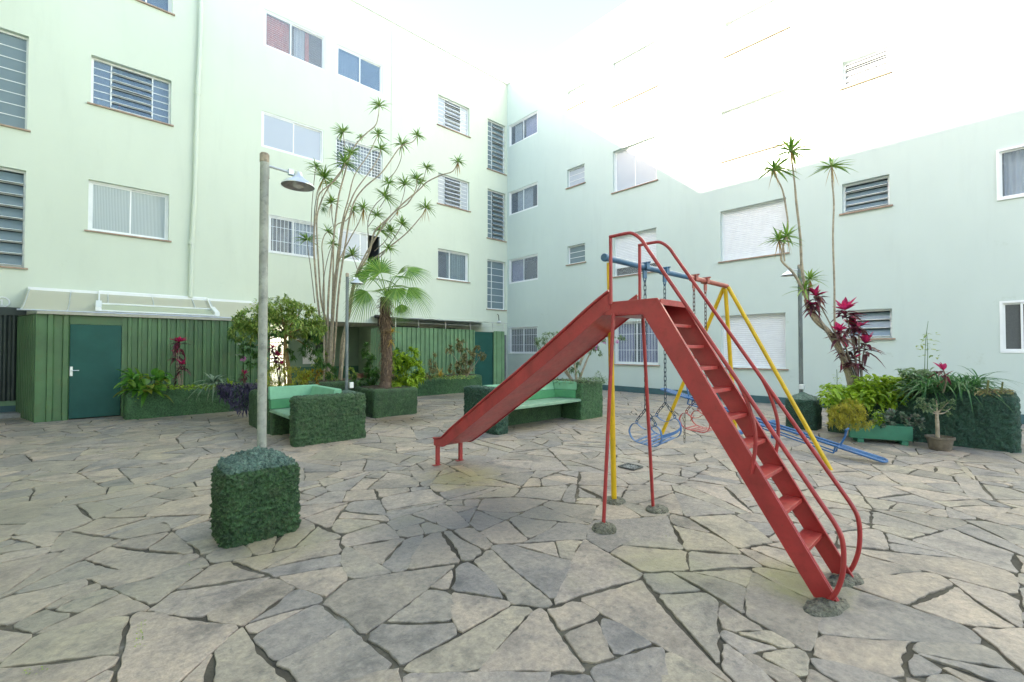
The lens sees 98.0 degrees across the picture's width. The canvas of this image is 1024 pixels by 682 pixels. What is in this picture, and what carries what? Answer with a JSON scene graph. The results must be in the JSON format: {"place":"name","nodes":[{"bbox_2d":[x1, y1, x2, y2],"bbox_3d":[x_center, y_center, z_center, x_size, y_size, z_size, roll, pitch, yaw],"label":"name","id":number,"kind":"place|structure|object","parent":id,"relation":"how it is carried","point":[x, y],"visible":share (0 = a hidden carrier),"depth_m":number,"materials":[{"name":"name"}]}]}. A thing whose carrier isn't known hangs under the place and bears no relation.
{"place":"outdoors","nodes":[
{"label":"outdoors","id":0,"kind":"place"},
{"bbox_2d":[362,0,627,79],"label":"sky","id":1,"kind":"structure","parent":0,"point":[503,37],"materials":[{"name":"white"}]},
{"bbox_2d":[0,390,1023,681],"bbox_3d":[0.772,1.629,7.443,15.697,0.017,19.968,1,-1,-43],"label":"stone paving","id":2,"kind":"structure","parent":0,"point":[874,628],"depth_m":3.15,"materials":[{"name":"stone"}]},
{"bbox_2d":[0,411,20,418],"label":"step","id":3,"kind":"structure","parent":2,"relation":"on","point":[14,414],"depth_m":9.66,"materials":[{"name":"grey concrete"}]},
{"bbox_2d":[16,311,270,422],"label":"garden shed","id":4,"kind":"structure","parent":2,"relation":"on","point":[51,377],"depth_m":9.76,"materials":[{"name":"green paint"}]},
{"bbox_2d":[0,307,25,411],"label":"metal gate","id":5,"kind":"structure","parent":4,"relation":"attached to","point":[8,337],"depth_m":9.90,"materials":[{"name":"metal"}]},
{"bbox_2d":[0,315,20,400],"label":"door leaf","id":6,"kind":"structure","parent":5,"relation":"in","point":[8,323],"depth_m":9.90,"materials":[{"name":"paint"}]},
{"bbox_2d":[68,324,121,418],"bbox_3d":[-9.023,0.647,9.642,0.820,1.995,0.115,1,-1,-43],"label":"door","id":7,"kind":"structure","parent":4,"relation":"in","point":[95,350],"depth_m":9.64,"materials":[{"name":"teal paint"}]},
{"bbox_2d":[17,287,257,318],"bbox_3d":[-8.738,-0.908,11.087,4.670,0.671,1.796,1,-1,-43],"label":"awning","id":8,"kind":"object","parent":4,"relation":"on","point":[62,300],"visible":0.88,"depth_m":10.77,"materials":[{"name":"beige"}]},
{"bbox_2d":[123,384,270,419],"bbox_3d":[-7.297,1.373,10.590,2.964,0.679,0.736,1,-1,-43],"label":"planter","id":9,"kind":"object","parent":2,"relation":"on","point":[155,405],"visible":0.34,"depth_m":9.90,"materials":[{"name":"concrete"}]},
{"bbox_2d":[113,367,173,407],"bbox_3d":[-7.874,0.994,9.496,1.325,0.859,0.830,0,-1,-8],"label":"broadleaf plant","id":10,"kind":"object","parent":9,"relation":"in","point":[157,386],"visible":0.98,"depth_m":9.45,"materials":[{"name":"green plant"}]},
{"bbox_2d":[124,384,218,401],"bbox_3d":[-7.285,1.092,9.682,1.999,0.346,0.857,0,-1,-11],"label":"ground creeper","id":11,"kind":"object","parent":9,"relation":"on","point":[184,388],"visible":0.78,"depth_m":9.64,"materials":[{"name":"green plant"}]},
{"bbox_2d":[168,336,190,385],"bbox_3d":[-7.396,0.476,9.887,0.455,1.155,0.696,1,-1,-43],"label":"cordyline","id":12,"kind":"object","parent":9,"relation":"in","point":[176,350],"visible":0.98,"depth_m":9.82,"materials":[{"name":"red plant"}]},
{"bbox_2d":[184,373,233,403],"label":"striped lily","id":13,"kind":"object","parent":9,"relation":"in","point":[217,379],"visible":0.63,"depth_m":9.77,"materials":[{"name":"green plant"}]},
{"bbox_2d":[214,382,257,417],"bbox_3d":[-5.798,1.262,9.501,1.159,0.751,0.395,0,-1,-1],"label":"purple trailer","id":14,"kind":"object","parent":9,"relation":"in","point":[223,392],"visible":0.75,"depth_m":9.43,"materials":[{"name":"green plant"}]},
{"bbox_2d":[0,0,507,411],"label":"apartment building","id":15,"kind":"structure","parent":2,"relation":"on","point":[97,107],"depth_m":13.11,"materials":[{"name":"white paint"}]},
{"bbox_2d":[0,167,27,269],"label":"window","id":16,"kind":"structure","parent":15,"relation":"in","point":[12,182],"depth_m":10.10,"materials":[{"name":"grey glass"}]},
{"bbox_2d":[0,30,30,131],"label":"window","id":17,"kind":"structure","parent":15,"relation":"in","point":[14,49],"depth_m":10.15,"materials":[{"name":"grey glass"}]},
{"bbox_2d":[84,180,171,241],"bbox_3d":[-9.813,-3.304,11.433,1.688,1.288,0.224,1,-1,-43],"label":"window","id":18,"kind":"structure","parent":15,"relation":"in","point":[112,209],"depth_m":11.43,"materials":[{"name":"grey"}]},
{"bbox_2d":[87,57,173,126],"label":"window","id":19,"kind":"structure","parent":15,"relation":"in","point":[114,87],"depth_m":11.55,"materials":[{"name":"grey"}]},
{"bbox_2d":[136,0,174,15],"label":"window","id":20,"kind":"structure","parent":15,"relation":"in","point":[165,6],"depth_m":11.96,"materials":[{"name":"blue"}]},
{"bbox_2d":[188,0,202,297],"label":"drainpipe","id":21,"kind":"object","parent":15,"relation":"attached to","point":[195,154],"visible":1,"depth_m":12.25,"materials":[{"name":"white plastic"}]},
{"bbox_2d":[261,111,322,162],"bbox_3d":[-6.955,-6.430,14.128,1.833,1.097,0.084,1,-1,-43],"label":"window","id":22,"kind":"structure","parent":15,"relation":"in","point":[278,133],"depth_m":14.08,"materials":[{"name":"grey glass"}]},
{"bbox_2d":[268,214,316,258],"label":"window","id":23,"kind":"structure","parent":15,"relation":"in","point":[282,230],"depth_m":14.07,"materials":[{"name":"white glass"}]},
{"bbox_2d":[264,9,324,70],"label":"window","id":24,"kind":"structure","parent":15,"relation":"in","point":[293,40],"depth_m":14.34,"materials":[{"name":"white glass"}]},
{"bbox_2d":[336,44,381,93],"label":"window","id":25,"kind":"structure","parent":15,"relation":"in","point":[354,67],"depth_m":15.61,"materials":[{"name":"blue glass"}]},
{"bbox_2d":[336,136,381,179],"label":"window","id":26,"kind":"structure","parent":15,"relation":"in","point":[363,150],"depth_m":15.82,"materials":[{"name":"white metal"}]},
{"bbox_2d":[338,228,380,262],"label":"window","id":27,"kind":"structure","parent":15,"relation":"in","point":[360,239],"depth_m":15.55,"materials":[{"name":"grey glass"}]},
{"bbox_2d":[437,96,470,137],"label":"window","id":28,"kind":"structure","parent":15,"relation":"in","point":[452,116],"depth_m":18.46,"materials":[{"name":"grey metal"}]},
{"bbox_2d":[437,173,470,211],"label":"window","id":29,"kind":"structure","parent":15,"relation":"in","point":[452,192],"depth_m":18.43,"materials":[{"name":"grey"}]},
{"bbox_2d":[437,249,470,282],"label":"window","id":30,"kind":"structure","parent":15,"relation":"in","point":[452,266],"depth_m":18.62,"materials":[{"name":"grey glass"}]},
{"bbox_2d":[487,120,506,175],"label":"window","id":31,"kind":"structure","parent":15,"relation":"in","point":[495,131],"depth_m":20.01,"materials":[{"name":"grey glass"}]},
{"bbox_2d":[487,190,506,242],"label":"window","id":32,"kind":"structure","parent":15,"relation":"in","point":[495,199],"depth_m":19.94,"materials":[{"name":"grey glass"}]},
{"bbox_2d":[487,260,506,310],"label":"window","id":33,"kind":"structure","parent":15,"relation":"in","point":[495,269],"depth_m":19.87,"materials":[{"name":"grey glass"}]},
{"bbox_2d":[209,445,301,548],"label":"rough cast block","id":34,"kind":"structure","parent":2,"relation":"on","point":[255,494],"depth_m":3.48,"materials":[{"name":"green plant"}]},
{"bbox_2d":[257,152,314,447],"bbox_3d":[-1.952,-0.351,3.871,0.425,2.542,0.272,1,-1,-43],"label":"lamp post","id":35,"kind":"object","parent":34,"relation":"on","point":[296,181],"visible":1,"depth_m":3.79,"materials":[{"name":"grey metal"}]},
{"bbox_2d":[267,344,286,381],"bbox_3d":[-5.344,0.558,10.201,0.568,1.058,0.474,0,-1,-6],"label":"cordyline","id":36,"kind":"object","parent":2,"relation":"on","point":[277,354],"visible":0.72,"depth_m":10.16,"materials":[{"name":"plant"}]},
{"bbox_2d":[270,325,285,377],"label":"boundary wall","id":37,"kind":"structure","parent":2,"relation":"on","point":[274,340],"depth_m":22.94,"materials":[{"name":"paint"}]},
{"bbox_2d":[248,387,342,433],"bbox_3d":[-4.266,1.304,8.776,1.373,0.749,1.514,1,-1,-43],"label":"planter","id":38,"kind":"object","parent":2,"relation":"on","point":[252,413],"visible":0.15,"depth_m":8.52,"materials":[{"name":"plant"}]},
{"bbox_2d":[225,293,337,385],"bbox_3d":[-4.777,-0.004,9.182,2.066,2.004,1.645,0,-1,-6],"label":"round tree","id":39,"kind":"object","parent":38,"relation":"on","point":[304,325],"visible":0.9,"depth_m":9.05,"materials":[{"name":"green plant"}]},
{"bbox_2d":[254,358,314,386],"bbox_3d":[-4.531,0.708,8.937,1.072,0.807,0.968,1,-1,-43],"label":"golden shrub","id":40,"kind":"object","parent":38,"relation":"in","point":[299,375],"visible":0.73,"depth_m":8.94,"materials":[{"name":"yellow plant"}]},
{"bbox_2d":[299,368,326,384],"bbox_3d":[-4.156,0.833,9.245,0.565,0.591,0.440,1,-1,-43],"label":"croton","id":41,"kind":"object","parent":38,"relation":"in","point":[317,375],"visible":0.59,"depth_m":9.22,"materials":[{"name":"green plant"}]},
{"bbox_2d":[268,384,365,446],"bbox_3d":[-3.357,1.229,7.639,1.193,0.860,1.468,1,-1,-43],"label":"concrete bench","id":42,"kind":"object","parent":2,"relation":"on","point":[306,415],"visible":1,"depth_m":7.22,"materials":[{"name":"paint"}]},
{"bbox_2d":[295,377,375,390],"bbox_3d":[-4.464,1.341,11.271,1.683,0.768,1.187,1,-1,-43],"label":"planter","id":43,"kind":"object","parent":2,"relation":"on","point":[339,384],"visible":0.22,"depth_m":10.79,"materials":[{"name":"plant"}]},
{"bbox_2d":[306,351,358,380],"bbox_3d":[-4.489,0.650,11.095,1.256,0.888,0.724,0,-1,-12],"label":"leafy shrub","id":44,"kind":"object","parent":43,"relation":"in","point":[337,379],"visible":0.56,"depth_m":11.10,"materials":[{"name":"green plant"}]},
{"bbox_2d":[291,97,465,380],"bbox_3d":[-3.251,-2.434,11.184,4.509,6.953,2.208,0,-1,0],"label":"dragon tree","id":45,"kind":"object","parent":43,"relation":"in","point":[329,347],"visible":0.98,"depth_m":11.02,"materials":[{"name":"green plant"}]},
{"bbox_2d":[342,390,355,392],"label":"rough cast block","id":46,"kind":"structure","parent":2,"relation":"on","point":[347,391],"depth_m":9.32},
{"bbox_2d":[345,273,362,389],"bbox_3d":[-3.320,-0.183,9.402,0.319,2.527,0.307,1,-1,-43],"label":"lamp post","id":47,"kind":"object","parent":46,"relation":"on","point":[357,281],"visible":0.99,"depth_m":9.38,"materials":[{"name":"grey metal"}]},
{"bbox_2d":[353,385,417,417],"bbox_3d":[-2.957,1.374,10.368,1.125,0.668,1.155,1,-1,-43],"label":"planter","id":48,"kind":"object","parent":2,"relation":"on","point":[381,402],"visible":0.74,"depth_m":9.90,"materials":[{"name":"plant"}]},
{"bbox_2d":[350,342,380,385],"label":"leafy vine","id":49,"kind":"object","parent":48,"relation":"in","point":[370,371],"visible":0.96,"depth_m":10.69,"materials":[{"name":"green plant"}]},
{"bbox_2d":[344,256,435,387],"bbox_3d":[-2.958,-0.396,10.296,1.901,3.372,2.127,1,-1,-43],"label":"fan palm","id":50,"kind":"object","parent":48,"relation":"in","point":[376,268],"visible":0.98,"depth_m":10.03,"materials":[{"name":"green plant"}]},
{"bbox_2d":[391,346,425,387],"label":"yellow green bush","id":51,"kind":"object","parent":48,"relation":"in","point":[414,378],"visible":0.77,"depth_m":10.90,"materials":[{"name":"green plant"}]},
{"bbox_2d":[397,374,481,395],"bbox_3d":[-2.530,1.468,14.958,3.433,0.646,0.789,1,-1,-43],"label":"planter","id":52,"kind":"object","parent":2,"relation":"on","point":[438,386],"visible":0.44,"depth_m":14.79,"materials":[{"name":"plant"}]},
{"bbox_2d":[424,374,475,379],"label":"ground creeper","id":53,"kind":"object","parent":52,"relation":"in","point":[451,377],"visible":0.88,"depth_m":13.72,"materials":[{"name":"green plant"}]},
{"bbox_2d":[425,351,437,380],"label":"dry shrub","id":54,"kind":"object","parent":53,"relation":"on","point":[431,368],"visible":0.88,"depth_m":13.69,"materials":[{"name":"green plant"}]},
{"bbox_2d":[445,338,486,376],"bbox_3d":[-1.459,0.524,14.236,1.413,1.281,0.790,0,-1,-11],"label":"dry shrub","id":55,"kind":"object","parent":53,"relation":"on","point":[465,361],"visible":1,"depth_m":14.21,"materials":[{"name":"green plant"}]},
{"bbox_2d":[370,316,509,385],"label":"garden shed","id":56,"kind":"structure","parent":2,"relation":"on","point":[427,342],"depth_m":15.84,"materials":[{"name":"teal paint"}]},
{"bbox_2d":[475,332,492,385],"bbox_3d":[-1.103,0.719,17.029,0.910,2.140,0.040,1,-1,-43],"label":"door","id":57,"kind":"structure","parent":56,"relation":"in","point":[484,368],"depth_m":17.07,"materials":[{"name":"teal paint"}]},
{"bbox_2d":[504,335,505,379],"bbox_3d":[-0.521,0.789,18.721,0.740,2.100,0.100,1,-1,-43],"label":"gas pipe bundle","id":58,"kind":"object","parent":2,"relation":"on","point":[504,357],"visible":0.13,"depth_m":18.90,"materials":[{"name":"green metal"}]},
{"bbox_2d":[463,380,580,434],"bbox_3d":[0.272,1.257,8.877,2.429,0.848,1.046,1,-1,-43],"label":"concrete bench","id":59,"kind":"object","parent":2,"relation":"on","point":[546,401],"visible":0.47,"depth_m":8.98,"materials":[{"name":"paint"}]},
{"bbox_2d":[555,379,602,419],"bbox_3d":[1.065,1.292,10.340,0.818,0.831,2.061,1,-1,-43],"label":"planter","id":60,"kind":"object","parent":2,"relation":"on","point":[589,405],"visible":0.31,"depth_m":9.54,"materials":[{"name":"plant"}]},
{"bbox_2d":[534,331,624,379],"bbox_3d":[1.543,0.303,10.132,2.179,1.437,0.672,0,-1,2],"label":"flowering shrub","id":61,"kind":"object","parent":60,"relation":"in","point":[579,363],"visible":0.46,"depth_m":10.11,"materials":[{"name":"green plant"}]},
{"bbox_2d":[552,370,607,384],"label":"ground creeper","id":62,"kind":"object","parent":60,"relation":"on","point":[583,380],"visible":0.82,"depth_m":9.46,"materials":[{"name":"green plant"}]},
{"bbox_2d":[592,521,616,534],"bbox_3d":[0.769,1.535,3.673,0.224,0.075,0.208,1,-1,-43],"label":"concrete footing","id":63,"kind":"object","parent":2,"relation":"on","point":[605,528],"visible":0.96,"depth_m":3.62,"materials":[{"name":"grey concrete"}]},
{"bbox_2d":[601,496,625,504],"bbox_3d":[0.998,1.558,4.365,0.247,0.055,0.239,1,-1,-43],"label":"concrete footing","id":64,"kind":"object","parent":2,"relation":"on","point":[617,501],"visible":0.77,"depth_m":4.30,"materials":[{"name":"grey concrete"}]},
{"bbox_2d":[618,463,642,469],"bbox_3d":[1.494,1.584,5.607,0.234,0.016,0.234,1,-1,-43],"label":"floor drain","id":65,"kind":"object","parent":2,"relation":"on","point":[629,466],"visible":1,"depth_m":5.59,"materials":[{"name":"metal"}]},
{"bbox_2d":[432,231,862,601],"bbox_3d":[0.655,0.347,4.349,0.741,2.468,4.333,1,-1,-43],"label":"playground slide","id":66,"kind":"object","parent":2,"relation":"on","point":[675,326],"visible":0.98,"depth_m":3.38,"materials":[{"name":"red metal"}]},
{"bbox_2d":[645,504,668,513],"bbox_3d":[1.341,1.554,4.123,0.255,0.054,0.215,1,-1,-43],"label":"concrete footing","id":67,"kind":"object","parent":2,"relation":"on","point":[659,509],"visible":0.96,"depth_m":4.08,"materials":[{"name":"grey concrete"}]},
{"bbox_2d":[601,253,832,498],"bbox_3d":[2.022,0.391,5.306,3.192,2.433,2.342,1,-1,-43],"label":"swing set","id":68,"kind":"object","parent":2,"relation":"on","point":[647,266],"visible":0.84,"depth_m":5.60,"materials":[{"name":"yellow metal"}]},
{"bbox_2d":[629,280,681,446],"bbox_3d":[1.566,0.228,4.836,0.446,1.747,0.412,1,-1,-43],"label":"swing","id":69,"kind":"object","parent":68,"relation":"hanging from","point":[665,436],"visible":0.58,"depth_m":4.80,"materials":[{"name":"blue metal"}]},
{"bbox_2d":[679,290,711,434],"bbox_3d":[2.356,0.319,5.563,0.377,1.902,0.412,1,-1,-43],"label":"swing","id":70,"kind":"object","parent":68,"relation":"hanging from","point":[699,429],"visible":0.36,"depth_m":5.55,"materials":[{"name":"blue metal"}]},
{"bbox_2d":[507,0,1023,423],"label":"apartment building","id":71,"kind":"structure","parent":2,"relation":"on","point":[669,122],"depth_m":12.12,"materials":[{"name":"white paint"}]},
{"bbox_2d":[508,326,536,353],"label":"window","id":72,"kind":"structure","parent":71,"relation":"in","point":[522,339],"depth_m":20.36,"materials":[{"name":"white"}]},
{"bbox_2d":[509,111,537,146],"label":"window","id":73,"kind":"structure","parent":71,"relation":"in","point":[522,129],"depth_m":19.72,"materials":[{"name":"grey glass"}]},
{"bbox_2d":[509,182,537,215],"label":"window","id":74,"kind":"structure","parent":71,"relation":"in","point":[525,198],"depth_m":19.85,"materials":[{"name":"grey glass"}]},
{"bbox_2d":[509,254,537,283],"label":"window","id":75,"kind":"structure","parent":71,"relation":"in","point":[522,269],"depth_m":20.04,"materials":[{"name":"grey glass"}]},
{"bbox_2d":[565,165,585,188],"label":"window","id":76,"kind":"structure","parent":71,"relation":"in","point":[576,175],"depth_m":17.42,"materials":[{"name":"grey"}]},
{"bbox_2d":[565,244,585,265],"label":"window","id":77,"kind":"structure","parent":71,"relation":"in","point":[576,253],"depth_m":17.37,"materials":[{"name":"grey glass"}]},
{"bbox_2d":[565,84,585,110],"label":"window","id":78,"kind":"structure","parent":71,"relation":"in","point":[577,96],"depth_m":17.47,"materials":[{"name":"grey"}]},
{"bbox_2d":[611,137,657,193],"bbox_3d":[4.273,-6.087,15.481,0.224,1.542,1.834,1,-1,-43],"label":"window","id":79,"kind":"structure","parent":71,"relation":"in","point":[634,165],"depth_m":15.51,"materials":[{"name":"grey glass"}]},
{"bbox_2d":[611,41,657,107],"bbox_3d":[4.284,-9.278,15.526,0.224,1.611,1.837,1,-1,-43],"label":"window","id":80,"kind":"structure","parent":71,"relation":"in","point":[634,75],"depth_m":15.55,"materials":[{"name":"grey"}]},
{"bbox_2d":[613,228,656,277],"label":"window","id":81,"kind":"structure","parent":71,"relation":"in","point":[626,246],"depth_m":15.60,"materials":[{"name":"white plastic"}]},
{"bbox_2d":[614,320,659,365],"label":"window","id":82,"kind":"structure","parent":71,"relation":"in","point":[629,351],"depth_m":15.62,"materials":[{"name":"white"}]},
{"bbox_2d":[718,198,788,262],"bbox_3d":[6.846,-3.098,12.649,0.240,1.535,1.861,1,-1,-43],"label":"window","id":83,"kind":"structure","parent":71,"relation":"in","point":[744,230],"depth_m":12.71,"materials":[{"name":"white plastic"}]},
{"bbox_2d":[719,90,787,163],"bbox_3d":[6.866,-6.082,12.682,0.240,1.541,1.813,1,-1,-43],"label":"window","id":84,"kind":"structure","parent":71,"relation":"in","point":[752,127],"depth_m":12.70,"materials":[{"name":"white"}]},
{"bbox_2d":[723,313,788,369],"bbox_3d":[6.830,0.021,12.610,0.240,1.552,1.809,1,-1,-43],"label":"window","id":85,"kind":"structure","parent":71,"relation":"in","point":[770,328],"depth_m":12.54,"materials":[{"name":"white plastic"}]},
{"bbox_2d":[723,0,789,58],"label":"window","id":86,"kind":"structure","parent":71,"relation":"in","point":[769,19],"depth_m":12.69,"materials":[{"name":"white"}]},
{"bbox_2d":[839,47,891,90],"bbox_3d":[8.928,-6.620,11.128,1.150,0.705,1.006,1,-1,-43],"label":"window","id":87,"kind":"structure","parent":71,"relation":"in","point":[873,65],"depth_m":10.90,"materials":[{"name":"grey"}]},
{"bbox_2d":[839,176,892,215],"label":"window","id":88,"kind":"structure","parent":71,"relation":"in","point":[871,194],"depth_m":10.86,"materials":[{"name":"grey glass"}]},
{"bbox_2d":[847,309,895,339],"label":"window","id":89,"kind":"structure","parent":71,"relation":"in","point":[880,320],"depth_m":10.65,"materials":[{"name":"grey glass"}]},
{"bbox_2d":[996,144,1023,200],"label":"window","id":90,"kind":"structure","parent":71,"relation":"in","point":[1010,160],"depth_m":9.11,"materials":[{"name":"white"}]},
{"bbox_2d":[999,300,1023,352],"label":"window","id":91,"kind":"structure","parent":71,"relation":"in","point":[1011,312],"depth_m":9.00,"materials":[{"name":"white plastic"}]},
{"bbox_2d":[660,387,888,462],"bbox_3d":[3.799,1.168,6.933,2.927,0.915,1.472,0,-1,23],"label":"seesaw","id":92,"kind":"object","parent":2,"relation":"on","point":[837,446],"visible":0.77,"depth_m":6.34,"materials":[{"name":"blue metal"}]},
{"bbox_2d":[785,392,821,430],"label":"rough cast block","id":93,"kind":"structure","parent":2,"relation":"on","point":[809,407],"depth_m":8.26,"materials":[{"name":"green plant"}]},
{"bbox_2d":[781,264,803,392],"bbox_3d":[5.424,-0.223,8.604,0.271,2.537,0.365,2,-2,-63],"label":"lamp post","id":94,"kind":"object","parent":93,"relation":"on","point":[787,273],"visible":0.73,"depth_m":8.60,"materials":[{"name":"grey metal"}]},
{"bbox_2d":[803,597,848,616],"bbox_3d":[1.821,1.530,2.574,0.350,0.047,0.173,0,-1,-15],"label":"concrete footing","id":95,"kind":"object","parent":2,"relation":"on","point":[820,607],"visible":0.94,"depth_m":2.54,"materials":[{"name":"grey concrete"}]},
{"bbox_2d":[828,573,863,588],"bbox_3d":[2.149,1.534,2.866,0.309,0.049,0.144,0,-1,-11],"label":"concrete footing","id":96,"kind":"object","parent":2,"relation":"on","point":[851,581],"visible":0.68,"depth_m":2.83,"materials":[{"name":"grey concrete"}]},
{"bbox_2d":[846,422,912,445],"bbox_3d":[5.877,1.480,7.135,0.799,0.300,0.280,0,-1,24],"label":"planting trough","id":97,"kind":"object","parent":2,"relation":"on","point":[901,434],"visible":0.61,"depth_m":7.02,"materials":[{"name":"paint"}]},
{"bbox_2d":[824,397,873,434],"bbox_3d":[5.311,1.200,7.021,0.680,0.618,0.694,1,-1,-43],"label":"golden conifer","id":98,"kind":"object","parent":97,"relation":"in","point":[842,417],"visible":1,"depth_m":6.99,"materials":[{"name":"yellow plant"}]},
{"bbox_2d":[868,409,885,428],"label":"trailing weed","id":99,"kind":"object","parent":97,"relation":"in","point":[878,420],"visible":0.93,"depth_m":7.02,"materials":[{"name":"green plant"}]},
{"bbox_2d":[868,408,925,430],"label":"succulents","id":100,"kind":"object","parent":97,"relation":"in","point":[891,413],"visible":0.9,"depth_m":6.98,"materials":[{"name":"green plant"}]},
{"bbox_2d":[827,388,1022,452],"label":"planter","id":101,"kind":"object","parent":2,"relation":"on","point":[993,423],"visible":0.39,"depth_m":6.72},
{"bbox_2d":[753,135,854,384],"bbox_3d":[5.261,-1.342,7.899,1.890,4.617,0.888,0,-1,-6],"label":"dragon tree","id":102,"kind":"object","parent":101,"relation":"in","point":[785,237],"visible":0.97,"depth_m":7.92,"materials":[{"name":"green plant"}]},
{"bbox_2d":[800,285,885,386],"bbox_3d":[5.798,-0.040,7.906,1.379,1.886,0.757,0,-1,-12],"label":"cordyline","id":103,"kind":"object","parent":101,"relation":"in","point":[854,327],"visible":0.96,"depth_m":7.89,"materials":[{"name":"red plant"}]},
{"bbox_2d":[815,373,918,412],"bbox_3d":[6.242,0.892,7.630,2.455,0.655,0.958,0,-1,-1],"label":"lime groundcover","id":104,"kind":"object","parent":101,"relation":"on","point":[870,390],"visible":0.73,"depth_m":7.40,"materials":[{"name":"green plant"}]},
{"bbox_2d":[894,367,935,396],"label":"nettle plant","id":105,"kind":"object","parent":101,"relation":"on","point":[905,372],"visible":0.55,"depth_m":7.17,"materials":[{"name":"green plant"}]},
{"bbox_2d":[916,324,940,376],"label":"tall weed","id":106,"kind":"object","parent":101,"relation":"in","point":[927,349],"visible":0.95,"depth_m":7.30,"materials":[{"name":"green plant"}]},
{"bbox_2d":[929,362,951,392],"bbox_3d":[6.423,0.550,6.650,0.327,0.479,0.341,0,-1,9],"label":"cordyline","id":107,"kind":"object","parent":101,"relation":"in","point":[943,367],"visible":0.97,"depth_m":6.64,"materials":[{"name":"pink plant"}]},
{"bbox_2d":[884,365,1018,413],"bbox_3d":[6.923,0.750,7.022,1.686,0.706,2.349,6,-6,-80],"label":"strap clump","id":108,"kind":"object","parent":101,"relation":"on","point":[966,383],"visible":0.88,"depth_m":6.81,"materials":[{"name":"green plant"}]},
{"bbox_2d":[974,380,1015,396],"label":"ground creeper","id":109,"kind":"object","parent":101,"relation":"on","point":[987,389],"visible":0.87,"depth_m":6.49,"materials":[{"name":"green plant"}]},
{"bbox_2d":[914,397,955,451],"bbox_3d":[6.298,1.221,6.593,0.610,0.796,0.340,0,-1,-7],"label":"potted tree","id":110,"kind":"object","parent":2,"relation":"on","point":[936,441],"visible":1,"depth_m":6.56,"materials":[{"name":"green plant"}]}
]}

